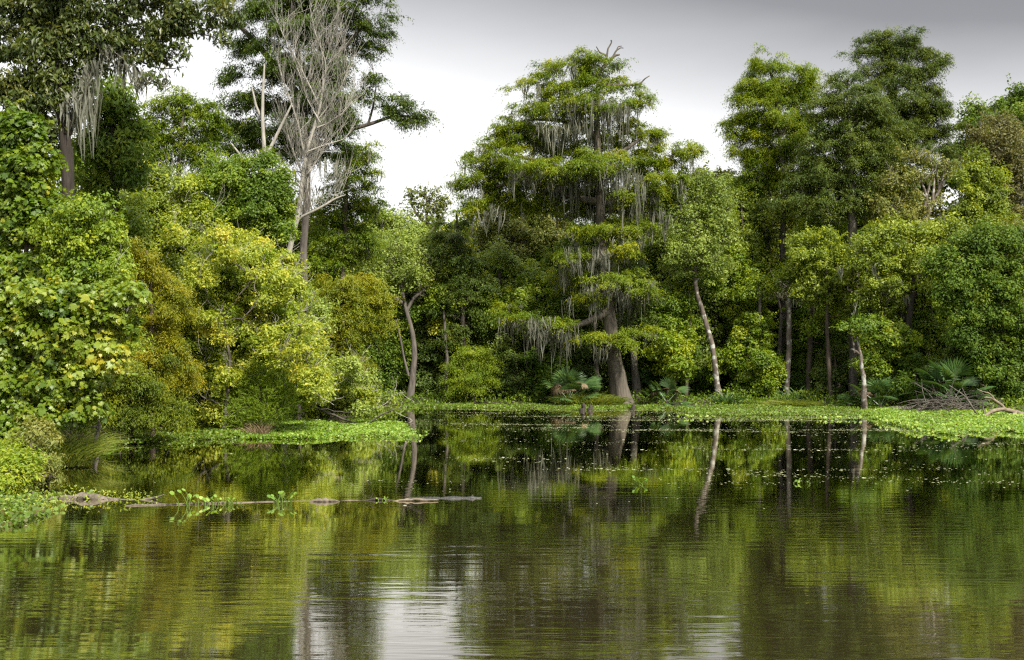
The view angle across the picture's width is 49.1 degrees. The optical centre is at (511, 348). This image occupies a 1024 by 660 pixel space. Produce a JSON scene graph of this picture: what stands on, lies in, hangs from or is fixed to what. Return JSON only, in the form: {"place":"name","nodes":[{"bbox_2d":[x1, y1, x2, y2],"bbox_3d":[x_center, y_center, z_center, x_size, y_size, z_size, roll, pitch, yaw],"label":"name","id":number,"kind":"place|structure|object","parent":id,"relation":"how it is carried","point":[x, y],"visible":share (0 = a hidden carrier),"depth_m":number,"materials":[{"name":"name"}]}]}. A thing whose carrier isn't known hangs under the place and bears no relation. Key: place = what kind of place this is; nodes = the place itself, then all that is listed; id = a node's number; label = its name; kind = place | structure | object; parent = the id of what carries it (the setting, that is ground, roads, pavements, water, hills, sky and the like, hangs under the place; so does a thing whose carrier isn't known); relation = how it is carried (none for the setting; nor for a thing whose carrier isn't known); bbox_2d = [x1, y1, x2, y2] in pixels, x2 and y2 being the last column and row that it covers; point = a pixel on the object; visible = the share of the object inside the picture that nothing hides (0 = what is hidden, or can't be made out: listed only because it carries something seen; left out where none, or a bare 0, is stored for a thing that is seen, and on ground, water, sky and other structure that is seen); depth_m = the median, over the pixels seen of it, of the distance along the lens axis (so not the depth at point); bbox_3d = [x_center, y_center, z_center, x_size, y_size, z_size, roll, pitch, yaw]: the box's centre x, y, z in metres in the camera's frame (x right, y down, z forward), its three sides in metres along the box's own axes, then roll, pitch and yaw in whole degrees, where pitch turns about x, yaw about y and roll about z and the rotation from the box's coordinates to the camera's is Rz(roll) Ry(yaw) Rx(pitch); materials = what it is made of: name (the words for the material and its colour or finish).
{"place":"outdoors","nodes":[
{"label":"outdoors","id":0,"kind":"place"},
{"bbox_2d":[0,404,1023,659],"bbox_3d":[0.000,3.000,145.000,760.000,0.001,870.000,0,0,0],"label":"water","id":1,"kind":"structure","parent":0,"point":[852,552],"depth_m":17.01,"materials":[{"name":"green liquid"}]},
{"bbox_2d":[0,488,97,529],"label":"water weeds","id":2,"kind":"object","parent":1,"relation":"on","point":[9,514],"visible":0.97,"depth_m":20.63,"materials":[{"name":"green plant"}]},
{"bbox_2d":[2,427,132,467],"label":"reed clump","id":3,"kind":"object","parent":1,"relation":"on","point":[87,455],"visible":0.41,"depth_m":28.31,"materials":[{"name":"green plant"}]},
{"bbox_2d":[0,264,152,447],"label":"vine thicket","id":4,"kind":"object","parent":1,"relation":"on","point":[66,332],"visible":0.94,"depth_m":27.64,"materials":[{"name":"green plant"}]},
{"bbox_2d":[58,213,154,458],"bbox_3d":[-11.290,-0.289,30.428,2.808,7.254,3.731,0,0,0],"label":"spreading shrub","id":5,"kind":"object","parent":1,"relation":"on","point":[117,280],"visible":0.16,"depth_m":30.46,"materials":[{"name":"green plant"}]},
{"bbox_2d":[113,427,242,445],"bbox_3d":[-11.434,2.889,37.391,4.496,0.271,5.556,0,0,0],"label":"hyacinth mat","id":6,"kind":"object","parent":1,"relation":"on","point":[211,433],"visible":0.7,"depth_m":37.18,"materials":[{"name":"green plant"}]},
{"bbox_2d":[216,340,308,430],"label":"willow","id":7,"kind":"object","parent":1,"relation":"on","point":[254,400],"visible":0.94,"depth_m":39.30,"materials":[{"name":"green plant"}]},
{"bbox_2d":[235,417,428,439],"bbox_3d":[-6.884,2.901,41.868,7.820,0.253,9.666,0,0,0],"label":"hyacinth mat","id":8,"kind":"object","parent":1,"relation":"on","point":[307,428],"visible":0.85,"depth_m":39.81,"materials":[{"name":"plant"}]},
{"bbox_2d":[356,248,432,371],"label":"forest tree","id":9,"kind":"object","parent":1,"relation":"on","point":[406,342],"visible":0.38,"depth_m":62.54,"materials":[{"name":"green plant"}]},
{"bbox_2d":[401,230,448,371],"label":"forest tree","id":10,"kind":"object","parent":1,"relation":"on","point":[421,329],"visible":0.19,"depth_m":64.06,"materials":[{"name":"green plant"}]},
{"bbox_2d":[0,385,1023,496],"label":"undergrowth","id":11,"kind":"object","parent":1,"relation":"on","point":[677,400],"visible":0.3,"depth_m":59.45,"materials":[{"name":"green plant"}]},
{"bbox_2d":[500,254,550,377],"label":"forest tree","id":12,"kind":"object","parent":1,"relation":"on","point":[519,269],"visible":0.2,"depth_m":64.35,"materials":[{"name":"green plant"}]},
{"bbox_2d":[117,408,1019,508],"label":"floating flecks","id":13,"kind":"object","parent":1,"relation":"on","point":[672,430],"visible":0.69,"depth_m":41.61,"materials":[{"name":"green plant"}]},
{"bbox_2d":[484,402,686,409],"bbox_3d":[3.704,2.920,57.673,10.276,0.221,5.871,0,0,0],"label":"hyacinth mat","id":14,"kind":"object","parent":1,"relation":"on","point":[554,405],"visible":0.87,"depth_m":56.74,"materials":[{"name":"green plant"}]},
{"bbox_2d":[599,238,664,386],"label":"forest tree","id":15,"kind":"object","parent":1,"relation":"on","point":[642,360],"visible":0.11,"depth_m":63.49,"materials":[{"name":"green plant"}]},
{"bbox_2d":[674,402,874,416],"bbox_3d":[12.780,2.902,55.090,9.749,0.256,11.046,0,0,0],"label":"hyacinth mat","id":16,"kind":"object","parent":1,"relation":"on","point":[751,409],"visible":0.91,"depth_m":52.80,"materials":[{"name":"green plant"}]},
{"bbox_2d":[852,404,1023,435],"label":"hyacinth mat","id":17,"kind":"object","parent":1,"relation":"on","point":[954,422],"visible":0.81,"depth_m":44.96,"materials":[{"name":"plant"}]},
{"bbox_2d":[0,0,1023,251],"label":"sky","id":18,"kind":"structure","parent":0,"point":[454,58],"materials":[{"name":"white"}]},
{"bbox_2d":[2,393,1023,496],"bbox_3d":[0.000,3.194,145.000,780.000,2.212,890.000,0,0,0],"label":"ground","id":19,"kind":"structure","parent":0,"point":[521,401],"depth_m":60.25,"materials":[{"name":"green plant"}]},
{"bbox_2d":[0,433,52,494],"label":"weed clump","id":20,"kind":"object","parent":19,"relation":"on","point":[16,470],"visible":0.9,"depth_m":23.01,"materials":[{"name":"green plant"}]},
{"bbox_2d":[2,412,67,475],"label":"weed clump","id":21,"kind":"object","parent":19,"relation":"on","point":[39,434],"visible":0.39,"depth_m":26.35,"materials":[{"name":"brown plant"}]},
{"bbox_2d":[0,98,80,284],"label":"vine thicket","id":22,"kind":"object","parent":19,"relation":"on","point":[27,188],"visible":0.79,"depth_m":31.67,"materials":[{"name":"green plant"}]},
{"bbox_2d":[29,450,67,485],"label":"weed clump","id":23,"kind":"object","parent":19,"relation":"on","point":[52,470],"visible":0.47,"depth_m":24.25,"materials":[{"name":"green plant"}]},
{"bbox_2d":[26,189,143,439],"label":"tree","id":24,"kind":"object","parent":19,"relation":"on","point":[82,246],"visible":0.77,"depth_m":30.73,"materials":[{"name":"green plant"}]},
{"bbox_2d":[29,187,158,319],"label":"green tree","id":25,"kind":"object","parent":19,"relation":"on","point":[136,225],"visible":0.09,"depth_m":39.75,"materials":[{"name":"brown plant"}]},
{"bbox_2d":[71,71,165,428],"bbox_3d":[-13.449,-3.047,37.986,3.378,12.890,2.296,0,0,0],"label":"dark glossy tree","id":26,"kind":"object","parent":19,"relation":"on","point":[120,134],"visible":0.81,"depth_m":37.64,"materials":[{"name":"green plant"}]},
{"bbox_2d":[0,0,247,439],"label":"overhanging tree","id":27,"kind":"object","parent":19,"relation":"on","point":[50,88],"visible":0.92,"depth_m":33.75,"materials":[{"name":"green plant"}]},
{"bbox_2d":[83,356,200,443],"bbox_3d":[-11.943,1.688,35.554,4.193,3.525,2.604,0,0,0],"label":"bush","id":28,"kind":"object","parent":19,"relation":"on","point":[146,388],"visible":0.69,"depth_m":35.20,"materials":[{"name":"green plant"}]},
{"bbox_2d":[97,236,211,435],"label":"rusty cypress","id":29,"kind":"object","parent":19,"relation":"on","point":[170,347],"visible":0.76,"depth_m":36.76,"materials":[{"name":"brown plant"}]},
{"bbox_2d":[116,143,230,411],"bbox_3d":[-13.628,-2.196,44.195,5.927,11.474,3.234,0,0,0],"label":"yellow green tree","id":30,"kind":"object","parent":19,"relation":"on","point":[159,187],"visible":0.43,"depth_m":43.59,"materials":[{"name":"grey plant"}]},
{"bbox_2d":[134,84,242,360],"bbox_3d":[-14.997,-4.303,50.119,5.838,15.062,3.800,0,0,0],"label":"olive tree","id":31,"kind":"object","parent":19,"relation":"on","point":[202,115],"visible":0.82,"depth_m":49.86,"materials":[{"name":"leaves"},{"name":"grey bark"}]},
{"bbox_2d":[159,240,248,422],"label":"yellow green tree","id":32,"kind":"object","parent":19,"relation":"on","point":[221,290],"visible":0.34,"depth_m":40.72,"materials":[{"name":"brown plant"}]},
{"bbox_2d":[133,208,310,375],"bbox_3d":[-11.226,-0.844,41.307,7.477,8.746,4.008,0,0,0],"label":"spreading shrub","id":33,"kind":"object","parent":19,"relation":"on","point":[279,311],"visible":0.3,"depth_m":40.53,"materials":[{"name":"green plant"}]},
{"bbox_2d":[145,300,339,429],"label":"yellow green tree","id":34,"kind":"object","parent":19,"relation":"on","point":[215,395],"visible":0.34,"depth_m":40.55,"materials":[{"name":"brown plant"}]},
{"bbox_2d":[182,143,304,407],"bbox_3d":[-10.924,-2.388,45.008,4.697,11.786,3.510,0,0,-26],"label":"green tree","id":35,"kind":"object","parent":19,"relation":"on","point":[245,201],"visible":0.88,"depth_m":44.51,"materials":[{"name":"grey plant"}]},
{"bbox_2d":[156,212,342,429],"bbox_3d":[-9.172,-0.662,39.290,7.033,8.240,4.078,0,0,0],"label":"spreading shrub","id":36,"kind":"object","parent":19,"relation":"on","point":[307,376],"visible":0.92,"depth_m":38.78,"materials":[{"name":"green plant"}]},
{"bbox_2d":[175,220,331,424],"bbox_3d":[-9.899,-0.731,41.866,6.217,8.469,3.273,0,0,0],"label":"yellow green tree","id":37,"kind":"object","parent":19,"relation":"on","point":[295,289],"visible":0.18,"depth_m":41.78,"materials":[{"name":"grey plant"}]},
{"bbox_2d":[241,227,391,419],"bbox_3d":[-7.812,-0.651,44.691,6.359,8.098,3.682,0,0,0],"label":"spreading shrub","id":38,"kind":"object","parent":19,"relation":"on","point":[352,366],"visible":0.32,"depth_m":44.32,"materials":[{"name":"green plant"}]},
{"bbox_2d":[259,0,375,403],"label":"dead tree","id":39,"kind":"object","parent":19,"relation":"on","point":[308,145],"visible":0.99,"depth_m":47.90,"materials":[{"name":"grey wood"}]},
{"bbox_2d":[196,0,446,316],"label":"bald cypress","id":40,"kind":"object","parent":19,"relation":"on","point":[245,132],"visible":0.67,"depth_m":51.77,"materials":[{"name":"green plant"}]},
{"bbox_2d":[292,245,377,364],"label":"forest tree","id":41,"kind":"object","parent":19,"relation":"on","point":[313,273],"visible":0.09,"depth_m":55.68,"materials":[{"name":"green plant"}]},
{"bbox_2d":[301,139,396,337],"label":"cypress","id":42,"kind":"object","parent":19,"relation":"on","point":[340,217],"visible":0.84,"depth_m":55.79,"materials":[{"name":"green plant"}]},
{"bbox_2d":[289,351,412,420],"bbox_3d":[-6.976,1.662,47.031,5.962,3.541,2.917,0,0,0],"label":"overhanging shrub","id":43,"kind":"object","parent":19,"relation":"on","point":[343,403],"visible":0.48,"depth_m":46.53,"materials":[{"name":"green plant"}]},
{"bbox_2d":[304,271,415,417],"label":"golden cypress","id":44,"kind":"object","parent":19,"relation":"on","point":[344,292],"visible":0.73,"depth_m":48.58,"materials":[{"name":"green plant"}]},
{"bbox_2d":[357,334,409,396],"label":"shrub","id":45,"kind":"object","parent":19,"relation":"on","point":[393,372],"visible":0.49,"depth_m":62.17,"materials":[{"name":"green plant"}]},
{"bbox_2d":[349,204,436,334],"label":"light green tree","id":46,"kind":"object","parent":19,"relation":"on","point":[399,219],"visible":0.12,"depth_m":65.71,"materials":[{"name":"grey plant"}]},
{"bbox_2d":[357,218,441,398],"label":"leaning tree","id":47,"kind":"object","parent":19,"relation":"on","point":[401,261],"visible":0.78,"depth_m":61.34,"materials":[{"name":"green plant"}]},
{"bbox_2d":[399,337,452,396],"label":"shrub","id":48,"kind":"object","parent":19,"relation":"on","point":[428,376],"visible":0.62,"depth_m":63.02,"materials":[{"name":"green plant"}]},
{"bbox_2d":[399,181,454,320],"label":"sparse tree","id":49,"kind":"object","parent":19,"relation":"on","point":[440,205],"visible":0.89,"depth_m":66.83,"materials":[{"name":"green plant"}]},
{"bbox_2d":[415,278,466,397],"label":"slender tree","id":50,"kind":"object","parent":19,"relation":"on","point":[438,306],"visible":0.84,"depth_m":62.03,"materials":[{"name":"green plant"}]},
{"bbox_2d":[402,214,483,376],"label":"forest tree","id":51,"kind":"object","parent":19,"relation":"on","point":[432,326],"visible":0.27,"depth_m":63.03,"materials":[{"name":"green plant"}]},
{"bbox_2d":[417,208,501,396],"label":"cypress","id":52,"kind":"object","parent":19,"relation":"on","point":[456,266],"visible":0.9,"depth_m":62.04,"materials":[{"name":"green plant"}]},
{"bbox_2d":[437,343,508,402],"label":"weeping shrub","id":53,"kind":"object","parent":19,"relation":"on","point":[476,386],"visible":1,"depth_m":60.33,"materials":[{"name":"green plant"}]},
{"bbox_2d":[463,249,511,334],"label":"green tree","id":54,"kind":"object","parent":19,"relation":"on","point":[492,268],"visible":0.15,"depth_m":64.37,"materials":[{"name":"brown plant"}]},
{"bbox_2d":[463,235,524,376],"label":"forest tree","id":55,"kind":"object","parent":19,"relation":"on","point":[498,280],"visible":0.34,"depth_m":63.65,"materials":[{"name":"green plant"}]},
{"bbox_2d":[460,299,527,395],"bbox_3d":[-0.990,0.314,63.605,4.030,6.176,3.379,0,0,0],"label":"shrub","id":56,"kind":"object","parent":19,"relation":"on","point":[490,332],"visible":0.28,"depth_m":63.18,"materials":[{"name":"green plant"}]},
{"bbox_2d":[475,343,529,399],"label":"shrub","id":57,"kind":"object","parent":19,"relation":"on","point":[510,377],"visible":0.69,"depth_m":61.92,"materials":[{"name":"green plant"}]},
{"bbox_2d":[463,198,575,273],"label":"olive tree","id":58,"kind":"object","parent":19,"relation":"on","point":[545,232],"visible":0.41,"depth_m":67.59,"materials":[{"name":"green plant"}]},
{"bbox_2d":[475,263,577,369],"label":"bright green tree","id":59,"kind":"object","parent":19,"relation":"on","point":[541,301],"visible":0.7,"depth_m":62.59,"materials":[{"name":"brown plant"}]},
{"bbox_2d":[517,346,571,403],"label":"shrub","id":60,"kind":"object","parent":19,"relation":"on","point":[542,371],"visible":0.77,"depth_m":61.38,"materials":[{"name":"green plant"}]},
{"bbox_2d":[538,366,601,402],"bbox_3d":[2.983,2.025,59.287,3.725,2.312,3.910,0,0,0],"label":"palmetto","id":61,"kind":"object","parent":19,"relation":"on","point":[572,381],"visible":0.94,"depth_m":58.99,"materials":[{"name":"green plant"}]},
{"bbox_2d":[534,310,606,394],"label":"shrub","id":62,"kind":"object","parent":19,"relation":"on","point":[588,369],"visible":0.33,"depth_m":62.44,"materials":[{"name":"green plant"}]},
{"bbox_2d":[541,220,611,320],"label":"dark tree","id":63,"kind":"object","parent":19,"relation":"on","point":[566,241],"visible":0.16,"depth_m":63.95,"materials":[{"name":"green plant"}]},
{"bbox_2d":[440,40,715,404],"bbox_3d":[3.471,-6.578,59.778,14.967,19.949,7.336,0,0,0],"label":"bald cypress","id":64,"kind":"object","parent":19,"relation":"on","point":[550,181],"visible":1,"depth_m":59.56,"materials":[{"name":"green plant"}]},
{"bbox_2d":[546,391,634,405],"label":"grass tuft","id":65,"kind":"object","parent":19,"relation":"on","point":[604,400],"visible":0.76,"depth_m":58.33,"materials":[{"name":"green plant"}]},
{"bbox_2d":[613,256,669,399],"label":"bald cypress","id":66,"kind":"object","parent":19,"relation":"on","point":[636,383],"visible":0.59,"depth_m":61.15,"materials":[{"name":"green plant"}]},
{"bbox_2d":[625,223,693,389],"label":"green tree","id":67,"kind":"object","parent":19,"relation":"on","point":[652,256],"visible":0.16,"depth_m":63.63,"materials":[{"name":"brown plant"}]},
{"bbox_2d":[625,280,704,396],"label":"green tree","id":68,"kind":"object","parent":19,"relation":"on","point":[676,312],"visible":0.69,"depth_m":61.23,"materials":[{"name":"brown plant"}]},
{"bbox_2d":[639,325,704,402],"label":"shrub","id":69,"kind":"object","parent":19,"relation":"on","point":[671,353],"visible":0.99,"depth_m":59.80,"materials":[{"name":"green plant"}]},
{"bbox_2d":[654,315,722,396],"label":"shrub","id":70,"kind":"object","parent":19,"relation":"on","point":[700,382],"visible":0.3,"depth_m":63.00,"materials":[{"name":"green plant"}]},
{"bbox_2d":[644,158,750,398],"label":"sparse tree","id":71,"kind":"object","parent":19,"relation":"on","point":[702,206],"visible":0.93,"depth_m":60.08,"materials":[{"name":"green plant"}]},
{"bbox_2d":[684,231,736,393],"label":"forest tree","id":72,"kind":"object","parent":19,"relation":"on","point":[719,303],"visible":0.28,"depth_m":63.19,"materials":[{"name":"green plant"}]},
{"bbox_2d":[699,242,778,386],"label":"green tree","id":73,"kind":"object","parent":19,"relation":"on","point":[730,313],"visible":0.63,"depth_m":62.94,"materials":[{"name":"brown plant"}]},
{"bbox_2d":[706,186,776,382],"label":"green tree","id":74,"kind":"object","parent":19,"relation":"on","point":[756,219],"visible":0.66,"depth_m":63.74,"materials":[{"name":"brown plant"}]},
{"bbox_2d":[705,311,784,399],"bbox_3d":[12.832,0.650,61.655,4.547,5.509,3.119,0,0,0],"label":"shrub","id":75,"kind":"object","parent":19,"relation":"on","point":[751,328],"visible":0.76,"depth_m":61.01,"materials":[{"name":"green plant"}]},
{"bbox_2d":[728,270,785,397],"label":"slender tree","id":76,"kind":"object","parent":19,"relation":"on","point":[756,284],"visible":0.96,"depth_m":61.27,"materials":[{"name":"green plant"}]},
{"bbox_2d":[743,342,787,398],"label":"shrub","id":77,"kind":"object","parent":19,"relation":"on","point":[765,361],"visible":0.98,"depth_m":60.02,"materials":[{"name":"green plant"}]},
{"bbox_2d":[714,42,825,390],"bbox_3d":[15.025,-7.091,65.167,6.813,21.402,5.125,0,0,11],"label":"bald cypress","id":78,"kind":"object","parent":19,"relation":"on","point":[773,95],"visible":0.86,"depth_m":64.74,"materials":[{"name":"green plant"}]},
{"bbox_2d":[755,259,812,394],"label":"slender tree","id":79,"kind":"object","parent":19,"relation":"on","point":[788,281],"visible":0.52,"depth_m":60.72,"materials":[{"name":"green plant"}]},
{"bbox_2d":[780,334,818,397],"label":"shrub","id":80,"kind":"object","parent":19,"relation":"on","point":[798,372],"visible":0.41,"depth_m":62.70,"materials":[{"name":"green plant"}]},
{"bbox_2d":[789,216,847,354],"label":"bright green tree","id":81,"kind":"object","parent":19,"relation":"on","point":[803,223],"visible":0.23,"depth_m":62.31,"materials":[{"name":"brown plant"}]},
{"bbox_2d":[776,291,863,385],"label":"dark tree","id":82,"kind":"object","parent":19,"relation":"on","point":[834,334],"visible":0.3,"depth_m":62.99,"materials":[{"name":"green plant"}]},
{"bbox_2d":[780,224,868,397],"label":"layered tree","id":83,"kind":"object","parent":19,"relation":"on","point":[823,245],"visible":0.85,"depth_m":59.17,"materials":[{"name":"green plant"}]},
{"bbox_2d":[794,298,858,379],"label":"slender tree","id":84,"kind":"object","parent":19,"relation":"on","point":[809,327],"visible":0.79,"depth_m":60.29,"materials":[{"name":"green plant"}]},
{"bbox_2d":[808,340,850,398],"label":"shrub","id":85,"kind":"object","parent":19,"relation":"on","point":[840,363],"visible":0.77,"depth_m":60.95,"materials":[{"name":"green plant"}]},
{"bbox_2d":[763,68,922,395],"bbox_3d":[18.235,-5.873,61.267,8.335,18.755,5.536,0,0,-28],"label":"cypress","id":86,"kind":"object","parent":19,"relation":"on","point":[867,151],"visible":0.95,"depth_m":60.63,"materials":[{"name":"green plant"}]},
{"bbox_2d":[828,302,877,408],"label":"slender tree","id":87,"kind":"object","parent":19,"relation":"on","point":[859,325],"visible":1,"depth_m":54.80,"materials":[{"name":"green plant"}]},
{"bbox_2d":[843,374,915,407],"bbox_3d":[18.127,2.158,55.458,3.068,2.257,3.651,0,0,-14],"label":"palmetto","id":88,"kind":"object","parent":19,"relation":"on","point":[878,385],"visible":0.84,"depth_m":55.26,"materials":[{"name":"green plant"}]},
{"bbox_2d":[848,307,924,406],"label":"bright green tree","id":89,"kind":"object","parent":19,"relation":"on","point":[891,338],"visible":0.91,"depth_m":55.72,"materials":[{"name":"leaves"},{"name":"pale grey bark"}]},
{"bbox_2d":[831,24,969,221],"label":"bald cypress","id":90,"kind":"object","parent":19,"relation":"on","point":[921,113],"visible":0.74,"depth_m":71.65,"materials":[{"name":"green plant"}]},
{"bbox_2d":[834,208,976,381],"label":"yellow green tree","id":91,"kind":"object","parent":19,"relation":"on","point":[875,244],"visible":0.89,"depth_m":57.08,"materials":[{"name":"green plant"}]},
{"bbox_2d":[861,141,959,348],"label":"yellow green tree","id":92,"kind":"object","parent":19,"relation":"on","point":[910,177],"visible":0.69,"depth_m":59.89,"materials":[{"name":"green plant"}]},
{"bbox_2d":[884,344,939,405],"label":"shrub","id":93,"kind":"object","parent":19,"relation":"on","point":[911,360],"visible":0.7,"depth_m":55.77,"materials":[{"name":"green plant"}]},
{"bbox_2d":[896,289,952,365],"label":"green tree","id":94,"kind":"object","parent":19,"relation":"on","point":[922,324],"visible":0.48,"depth_m":57.89,"materials":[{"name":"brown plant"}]},
{"bbox_2d":[890,371,1003,411],"bbox_3d":[20.349,2.221,52.409,6.640,2.440,3.696,0,0,0],"label":"brush pile","id":95,"kind":"object","parent":19,"relation":"on","point":[938,402],"visible":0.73,"depth_m":52.15,"materials":[{"name":"grey plant"}]},
{"bbox_2d":[908,356,995,405],"bbox_3d":[20.986,1.609,53.649,3.971,2.640,3.696,0,0,0],"label":"palmetto","id":96,"kind":"object","parent":19,"relation":"on","point":[943,374],"visible":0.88,"depth_m":53.17,"materials":[{"name":"green plant"}]},
{"bbox_2d":[923,341,984,401],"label":"shrub","id":97,"kind":"object","parent":19,"relation":"on","point":[950,351],"visible":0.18,"depth_m":55.01,"materials":[{"name":"green plant"}]},
{"bbox_2d":[915,215,1023,405],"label":"dark leafy tree","id":98,"kind":"object","parent":19,"relation":"on","point":[999,351],"visible":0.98,"depth_m":53.55,"materials":[{"name":"green plant"}]},
{"bbox_2d":[938,91,1023,168],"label":"dark tree","id":99,"kind":"object","parent":19,"relation":"on","point":[972,110],"visible":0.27,"depth_m":77.38,"materials":[{"name":"green plant"}]},
{"bbox_2d":[946,142,1023,393],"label":"green tree","id":100,"kind":"object","parent":19,"relation":"on","point":[975,199],"visible":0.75,"depth_m":61.65,"materials":[{"name":"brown plant"}]},
{"bbox_2d":[946,100,1023,225],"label":"brown tree","id":101,"kind":"object","parent":19,"relation":"on","point":[1001,149],"visible":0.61,"depth_m":65.52,"materials":[{"name":"grey plant"}]},
{"bbox_2d":[989,73,1023,157],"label":"dark tree","id":102,"kind":"object","parent":19,"relation":"on","point":[1016,95],"visible":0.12,"depth_m":79.55,"materials":[{"name":"green plant"}]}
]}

